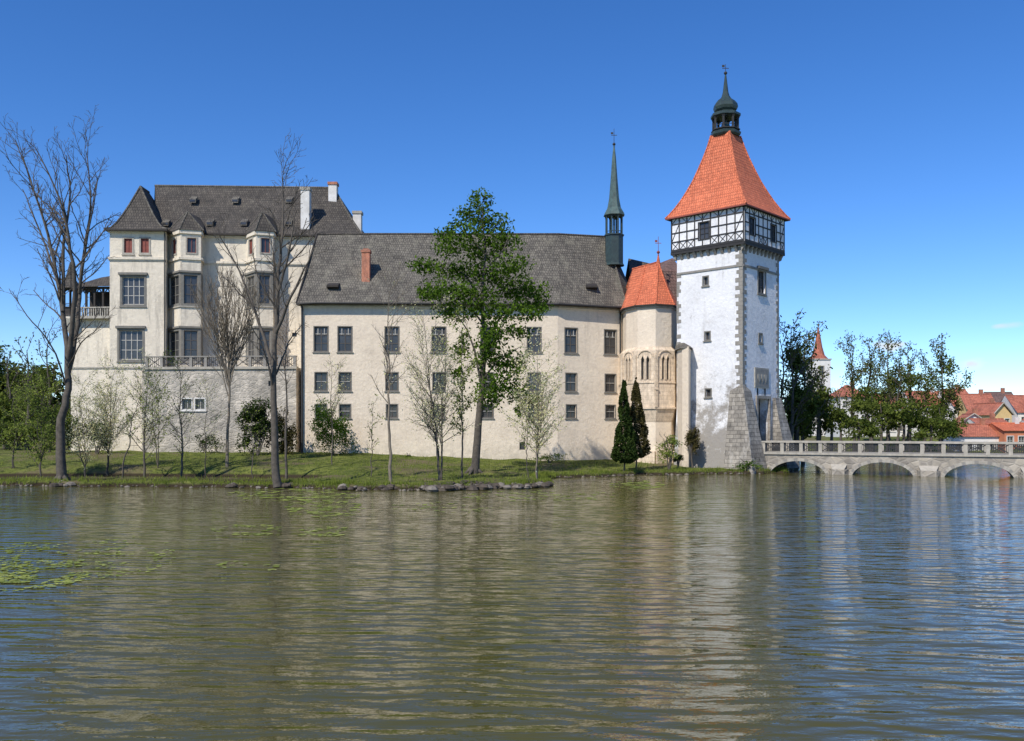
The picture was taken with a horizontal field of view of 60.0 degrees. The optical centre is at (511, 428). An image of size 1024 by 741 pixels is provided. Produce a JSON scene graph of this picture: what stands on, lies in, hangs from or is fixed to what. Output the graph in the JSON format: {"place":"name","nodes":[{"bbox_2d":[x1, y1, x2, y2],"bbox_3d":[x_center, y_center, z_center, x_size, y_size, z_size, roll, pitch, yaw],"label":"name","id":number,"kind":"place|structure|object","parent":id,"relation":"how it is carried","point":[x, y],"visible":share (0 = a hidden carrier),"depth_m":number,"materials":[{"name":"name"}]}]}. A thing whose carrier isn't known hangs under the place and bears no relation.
{"place":"outdoors","nodes":[
{"label":"outdoors","id":0,"kind":"place"},
{"bbox_2d":[0,436,1022,489],"bbox_3d":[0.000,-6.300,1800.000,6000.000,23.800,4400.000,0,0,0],"label":"ground","id":1,"kind":"structure","parent":0,"point":[306,470],"depth_m":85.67,"materials":[{"name":"green plant"}]},
{"bbox_2d":[1,349,24,448],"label":"slender tree","id":2,"kind":"object","parent":1,"relation":"on","point":[8,377],"visible":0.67,"depth_m":118.03,"materials":[{"name":"green plant"}]},
{"bbox_2d":[0,377,32,467],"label":"young tree","id":3,"kind":"object","parent":1,"relation":"on","point":[16,426],"visible":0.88,"depth_m":84.86,"materials":[{"name":"green plant"}]},
{"bbox_2d":[9,327,51,449],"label":"slender tree","id":4,"kind":"object","parent":1,"relation":"on","point":[27,380],"visible":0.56,"depth_m":111.85,"materials":[{"name":"green plant"}]},
{"bbox_2d":[0,344,70,449],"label":"background trees","id":5,"kind":"object","parent":1,"relation":"on","point":[7,420],"visible":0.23,"depth_m":120.48,"materials":[{"name":"green plant"}]},
{"bbox_2d":[18,328,64,448],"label":"slender tree","id":6,"kind":"object","parent":1,"relation":"on","point":[46,363],"visible":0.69,"depth_m":115.78,"materials":[{"name":"green plant"}]},
{"bbox_2d":[10,363,75,476],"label":"young tree","id":7,"kind":"object","parent":1,"relation":"on","point":[51,434],"visible":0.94,"depth_m":80.45,"materials":[{"name":"green plant"}]},
{"bbox_2d":[26,406,85,452],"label":"shrub","id":8,"kind":"object","parent":1,"relation":"on","point":[69,422],"visible":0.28,"depth_m":99.34,"materials":[{"name":"green plant"}]},
{"bbox_2d":[0,104,122,480],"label":"bare tree","id":9,"kind":"object","parent":1,"relation":"on","point":[70,344],"visible":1,"depth_m":72.36,"materials":[{"name":"grey plant"}]},
{"bbox_2d":[57,368,101,476],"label":"birch tree","id":10,"kind":"object","parent":1,"relation":"on","point":[85,441],"visible":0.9,"depth_m":82.10,"materials":[{"name":"green plant"}]},
{"bbox_2d":[76,419,118,453],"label":"shrub","id":11,"kind":"object","parent":1,"relation":"on","point":[97,450],"visible":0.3,"depth_m":96.96,"materials":[{"name":"green plant"}]},
{"bbox_2d":[74,350,148,475],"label":"birch tree","id":12,"kind":"object","parent":1,"relation":"on","point":[108,426],"visible":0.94,"depth_m":83.85,"materials":[{"name":"green plant"}]},
{"bbox_2d":[121,373,152,477],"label":"leaning tree","id":13,"kind":"object","parent":1,"relation":"on","point":[136,410],"visible":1,"depth_m":75.41,"materials":[{"name":"green plant"}]},
{"bbox_2d":[113,348,183,476],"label":"birch tree","id":14,"kind":"object","parent":1,"relation":"on","point":[144,437],"visible":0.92,"depth_m":81.65,"materials":[{"name":"green plant"}]},
{"bbox_2d":[127,365,172,467],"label":"birch tree","id":15,"kind":"object","parent":1,"relation":"on","point":[151,414],"visible":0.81,"depth_m":85.18,"materials":[{"name":"green plant"}]},
{"bbox_2d":[162,348,197,475],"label":"young tree","id":16,"kind":"object","parent":1,"relation":"on","point":[181,422],"visible":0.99,"depth_m":81.69,"materials":[{"name":"green plant"}]},
{"bbox_2d":[188,376,226,476],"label":"young tree","id":17,"kind":"object","parent":1,"relation":"on","point":[207,419],"visible":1,"depth_m":82.71,"materials":[{"name":"green plant"}]},
{"bbox_2d":[191,433,225,452],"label":"shrub","id":18,"kind":"object","parent":1,"relation":"on","point":[203,447],"visible":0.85,"depth_m":97.99,"materials":[{"name":"green plant"}]},
{"bbox_2d":[59,182,363,452],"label":"castle building","id":19,"kind":"structure","parent":1,"relation":"on","point":[163,248],"depth_m":106.59,"materials":[{"name":"paint"}]},
{"bbox_2d":[60,211,296,411],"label":"palace windows and trim","id":20,"kind":"structure","parent":19,"relation":"in","point":[187,345],"depth_m":106.40,"materials":[{"name":"beige glass"}]},
{"bbox_2d":[187,257,268,466],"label":"bare tree","id":21,"kind":"object","parent":1,"relation":"on","point":[229,351],"visible":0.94,"depth_m":84.26,"materials":[{"name":"grey plant"}]},
{"bbox_2d":[238,404,266,476],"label":"young tree","id":22,"kind":"object","parent":1,"relation":"on","point":[247,411],"visible":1,"depth_m":81.65,"materials":[{"name":"green plant"}]},
{"bbox_2d":[233,396,287,455],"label":"shrub","id":23,"kind":"object","parent":1,"relation":"on","point":[262,416],"visible":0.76,"depth_m":93.91,"materials":[{"name":"green plant"}]},
{"bbox_2d":[210,133,330,487],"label":"bare tree","id":24,"kind":"object","parent":1,"relation":"on","point":[275,467],"visible":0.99,"depth_m":66.71,"materials":[{"name":"grey plant"}]},
{"bbox_2d":[264,405,299,454],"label":"shrub","id":25,"kind":"object","parent":1,"relation":"on","point":[291,432],"visible":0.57,"depth_m":95.59,"materials":[{"name":"green plant"}]},
{"bbox_2d":[271,285,301,477],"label":"young tree","id":26,"kind":"object","parent":1,"relation":"on","point":[285,435],"visible":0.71,"depth_m":79.97,"materials":[{"name":"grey plant"}]},
{"bbox_2d":[312,356,352,464],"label":"young tree","id":27,"kind":"object","parent":1,"relation":"on","point":[339,399],"visible":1,"depth_m":85.43,"materials":[{"name":"green plant"}]},
{"bbox_2d":[306,396,359,455],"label":"round tree","id":28,"kind":"object","parent":1,"relation":"on","point":[340,429],"visible":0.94,"depth_m":94.58,"materials":[{"name":"green plant"}]},
{"bbox_2d":[365,394,385,475],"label":"young tree","id":29,"kind":"object","parent":1,"relation":"on","point":[373,403],"visible":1,"depth_m":73.75,"materials":[{"name":"green plant"}]},
{"bbox_2d":[0,472,759,491],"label":"shore stones and roots","id":30,"kind":"object","parent":1,"relation":"on","point":[480,485],"visible":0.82,"depth_m":65.98,"materials":[{"name":"stone"}]},
{"bbox_2d":[365,260,414,483],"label":"young tree","id":31,"kind":"object","parent":1,"relation":"on","point":[388,371],"visible":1,"depth_m":66.16,"materials":[{"name":"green plant"}]},
{"bbox_2d":[395,293,480,479],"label":"blossoming tree","id":32,"kind":"object","parent":1,"relation":"on","point":[430,404],"visible":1,"depth_m":70.91,"materials":[{"name":"grey plant"}]},
{"bbox_2d":[442,303,480,478],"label":"young tree","id":33,"kind":"object","parent":1,"relation":"on","point":[462,350],"visible":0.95,"depth_m":72.83,"materials":[{"name":"green plant"}]},
{"bbox_2d":[405,187,554,474],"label":"oak tree","id":34,"kind":"object","parent":1,"relation":"on","point":[486,352],"visible":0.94,"depth_m":80.68,"materials":[{"name":"green plant"}]},
{"bbox_2d":[296,132,676,460],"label":"castle long wing","id":35,"kind":"structure","parent":1,"relation":"on","point":[343,307],"depth_m":99.98,"materials":[{"name":"beige paint"}]},
{"bbox_2d":[312,326,617,449],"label":"hall windows","id":36,"kind":"structure","parent":35,"relation":"in","point":[344,333],"depth_m":99.71,"materials":[{"name":"grey glass"}]},
{"bbox_2d":[515,395,536,477],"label":"young tree","id":37,"kind":"object","parent":1,"relation":"on","point":[526,444],"visible":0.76,"depth_m":71.19,"materials":[{"name":"green plant"}]},
{"bbox_2d":[495,326,566,478],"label":"birch tree","id":38,"kind":"object","parent":1,"relation":"on","point":[542,413],"visible":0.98,"depth_m":71.09,"materials":[{"name":"green plant"}]},
{"bbox_2d":[528,451,569,462],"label":"shrub","id":39,"kind":"object","parent":1,"relation":"on","point":[550,457],"visible":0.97,"depth_m":95.90,"materials":[{"name":"green plant"}]},
{"bbox_2d":[610,380,638,471],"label":"conifer tree","id":40,"kind":"object","parent":1,"relation":"on","point":[626,449],"visible":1,"depth_m":85.48,"materials":[{"name":"green plant"}]},
{"bbox_2d":[629,375,651,469],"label":"conifer tree","id":41,"kind":"object","parent":1,"relation":"on","point":[637,416],"visible":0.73,"depth_m":87.55,"materials":[{"name":"green plant"}]},
{"bbox_2d":[619,237,692,466],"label":"chapel turret","id":42,"kind":"object","parent":1,"relation":"on","point":[654,358],"visible":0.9,"depth_m":97.37,"materials":[{"name":"beige paint"}]},
{"bbox_2d":[620,350,672,406],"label":"gothic windows","id":43,"kind":"structure","parent":42,"relation":"in","point":[644,366],"depth_m":97.19,"materials":[{"name":"beige stone"}]},
{"bbox_2d":[655,432,682,469],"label":"shrub","id":44,"kind":"object","parent":1,"relation":"on","point":[671,440],"visible":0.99,"depth_m":88.00,"materials":[{"name":"green plant"}]},
{"bbox_2d":[673,455,683,468],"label":"shrub","id":45,"kind":"object","parent":1,"relation":"on","point":[679,459],"visible":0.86,"depth_m":89.93,"materials":[{"name":"green plant"}]},
{"bbox_2d":[684,425,700,467],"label":"shrub","id":46,"kind":"object","parent":1,"relation":"on","point":[692,435],"visible":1,"depth_m":91.09,"materials":[{"name":"green plant"}]},
{"bbox_2d":[665,64,799,473],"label":"castle gate tower","id":47,"kind":"structure","parent":1,"relation":"on","point":[727,217],"depth_m":92.63,"materials":[{"name":"paint"}]},
{"bbox_2d":[732,457,761,470],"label":"shrub","id":48,"kind":"object","parent":1,"relation":"on","point":[747,464],"visible":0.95,"depth_m":88.11,"materials":[{"name":"green plant"}]},
{"bbox_2d":[779,321,806,415],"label":"slender tree","id":49,"kind":"object","parent":1,"relation":"on","point":[786,382],"visible":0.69,"depth_m":105.57,"materials":[{"name":"green plant"}]},
{"bbox_2d":[779,308,829,439],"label":"slender tree","id":50,"kind":"object","parent":1,"relation":"on","point":[798,407],"visible":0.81,"depth_m":107.78,"materials":[{"name":"green plant"}]},
{"bbox_2d":[794,321,838,463],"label":"slender tree","id":51,"kind":"object","parent":1,"relation":"on","point":[806,350],"visible":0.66,"depth_m":111.18,"materials":[{"name":"green plant"}]},
{"bbox_2d":[806,321,831,435],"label":"church tower","id":52,"kind":"structure","parent":1,"relation":"on","point":[823,361],"depth_m":215.00,"materials":[{"name":"paint"}]},
{"bbox_2d":[819,366,824,389],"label":"tower windows","id":53,"kind":"structure","parent":52,"relation":"in","point":[820,366],"depth_m":215.25,"materials":[{"name":"grey glass"}]},
{"bbox_2d":[810,356,840,440],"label":"slender tree","id":54,"kind":"object","parent":1,"relation":"on","point":[821,433],"visible":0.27,"depth_m":119.79,"materials":[{"name":"green plant"}]},
{"bbox_2d":[827,378,851,440],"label":"slender tree","id":55,"kind":"object","parent":1,"relation":"on","point":[848,435],"visible":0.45,"depth_m":139.80,"materials":[{"name":"green plant"}]},
{"bbox_2d":[825,382,865,436],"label":"town house","id":56,"kind":"structure","parent":1,"relation":"on","point":[842,393],"depth_m":186.09,"materials":[{"name":"tile"}]},
{"bbox_2d":[842,401,865,420],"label":"house windows","id":57,"kind":"structure","parent":56,"relation":"in","point":[843,404],"depth_m":185.10,"materials":[{"name":"grey glass"}]},
{"bbox_2d":[833,330,882,449],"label":"slender tree","id":58,"kind":"object","parent":1,"relation":"on","point":[852,381],"visible":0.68,"depth_m":149.40,"materials":[{"name":"green plant"}]},
{"bbox_2d":[847,333,888,451],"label":"slender tree","id":59,"kind":"object","parent":1,"relation":"on","point":[870,384],"visible":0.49,"depth_m":148.98,"materials":[{"name":"green plant"}]},
{"bbox_2d":[783,343,968,461],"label":"background trees","id":60,"kind":"object","parent":1,"relation":"on","point":[936,423],"visible":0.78,"depth_m":124.55,"materials":[{"name":"green plant"}]},
{"bbox_2d":[858,329,910,451],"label":"slender tree","id":61,"kind":"object","parent":1,"relation":"on","point":[873,366],"visible":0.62,"depth_m":144.87,"materials":[{"name":"green plant"}]},
{"bbox_2d":[869,393,902,435],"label":"town house","id":62,"kind":"structure","parent":1,"relation":"on","point":[893,432],"depth_m":200.00,"materials":[{"name":"paint"}]},
{"bbox_2d":[875,413,902,431],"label":"house windows","id":63,"kind":"structure","parent":62,"relation":"in","point":[892,430],"depth_m":200.09,"materials":[{"name":"grey glass"}]},
{"bbox_2d":[762,440,1023,478],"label":"stone arch bridge","id":64,"kind":"structure","parent":1,"relation":"on","point":[913,460],"depth_m":84.96,"materials":[{"name":"stone"}]},
{"bbox_2d":[882,341,920,451],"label":"slender tree","id":65,"kind":"object","parent":1,"relation":"on","point":[909,377],"visible":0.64,"depth_m":139.38,"materials":[{"name":"green plant"}]},
{"bbox_2d":[884,341,921,448],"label":"slender tree","id":66,"kind":"object","parent":1,"relation":"on","point":[911,365],"visible":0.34,"depth_m":149.95,"materials":[{"name":"green plant"}]},
{"bbox_2d":[902,387,945,436],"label":"town house","id":67,"kind":"structure","parent":1,"relation":"on","point":[915,428],"depth_m":198.14,"materials":[{"name":"tile"}]},
{"bbox_2d":[903,349,948,449],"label":"slender tree","id":68,"kind":"object","parent":1,"relation":"on","point":[924,398],"visible":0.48,"depth_m":144.50,"materials":[{"name":"green plant"}]},
{"bbox_2d":[925,332,975,429],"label":"slender tree","id":69,"kind":"object","parent":1,"relation":"on","point":[952,393],"visible":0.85,"depth_m":139.20,"materials":[{"name":"green plant"}]},
{"bbox_2d":[937,386,967,420],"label":"town house","id":70,"kind":"structure","parent":1,"relation":"on","point":[952,406],"depth_m":194.20,"materials":[{"name":"tile"}]},
{"bbox_2d":[956,409,981,422],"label":"town house","id":71,"kind":"structure","parent":1,"relation":"on","point":[973,414],"depth_m":167.12,"materials":[{"name":"tile"}]},
{"bbox_2d":[943,418,999,450],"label":"town house","id":72,"kind":"structure","parent":1,"relation":"on","point":[981,431],"depth_m":150.40,"materials":[{"name":"tile"}]},
{"bbox_2d":[965,441,998,450],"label":"house windows","id":73,"kind":"structure","parent":72,"relation":"in","point":[965,441],"depth_m":150.05,"materials":[{"name":"white glass"}]},
{"bbox_2d":[956,389,994,416],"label":"town house","id":74,"kind":"structure","parent":1,"relation":"on","point":[968,400],"depth_m":189.00,"materials":[{"name":"tile"}]},
{"bbox_2d":[964,413,1006,422],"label":"town house","id":75,"kind":"structure","parent":1,"relation":"on","point":[992,418],"depth_m":163.07,"materials":[{"name":"tile"}]},
{"bbox_2d":[966,398,1014,421],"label":"town house","id":76,"kind":"structure","parent":1,"relation":"on","point":[999,410],"depth_m":177.03,"materials":[{"name":"tile"}]},
{"bbox_2d":[984,388,1012,401],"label":"town house","id":77,"kind":"structure","parent":1,"relation":"on","point":[997,396],"depth_m":203.75,"materials":[{"name":"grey tile"}]},
{"bbox_2d":[989,417,1023,452],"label":"town house","id":78,"kind":"structure","parent":1,"relation":"on","point":[1013,431],"depth_m":148.79,"materials":[{"name":"orange tile"}]},
{"bbox_2d":[1007,436,1023,445],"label":"house windows","id":79,"kind":"structure","parent":78,"relation":"in","point":[1009,438],"depth_m":148.12,"materials":[{"name":"white glass"}]},
{"bbox_2d":[1001,395,1023,421],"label":"town house","id":80,"kind":"structure","parent":1,"relation":"on","point":[1014,404],"depth_m":192.44,"materials":[{"name":"tile"}]},
{"bbox_2d":[0,461,1023,740],"bbox_3d":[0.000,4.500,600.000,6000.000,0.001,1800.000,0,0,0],"label":"lake water","id":81,"kind":"structure","parent":0,"point":[870,601],"depth_m":21.81,"materials":[{"name":"green liquid"}]},
{"bbox_2d":[0,536,175,590],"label":"lily pads","id":82,"kind":"object","parent":81,"relation":"on","point":[24,577],"visible":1,"depth_m":28.15,"materials":[{"name":"green plant"}]},
{"bbox_2d":[210,488,365,569],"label":"lily pads","id":83,"kind":"object","parent":81,"relation":"on","point":[295,510],"visible":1,"depth_m":50.26,"materials":[{"name":"green plant"}]},
{"bbox_2d":[416,480,663,511],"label":"lily pads","id":84,"kind":"object","parent":81,"relation":"on","point":[589,498],"visible":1,"depth_m":60.15,"materials":[{"name":"green plant"}]},
{"bbox_2d":[0,0,1023,401],"label":"sky","id":85,"kind":"structure","parent":0,"point":[889,134],"materials":[{"name":"blue"}]}
]}

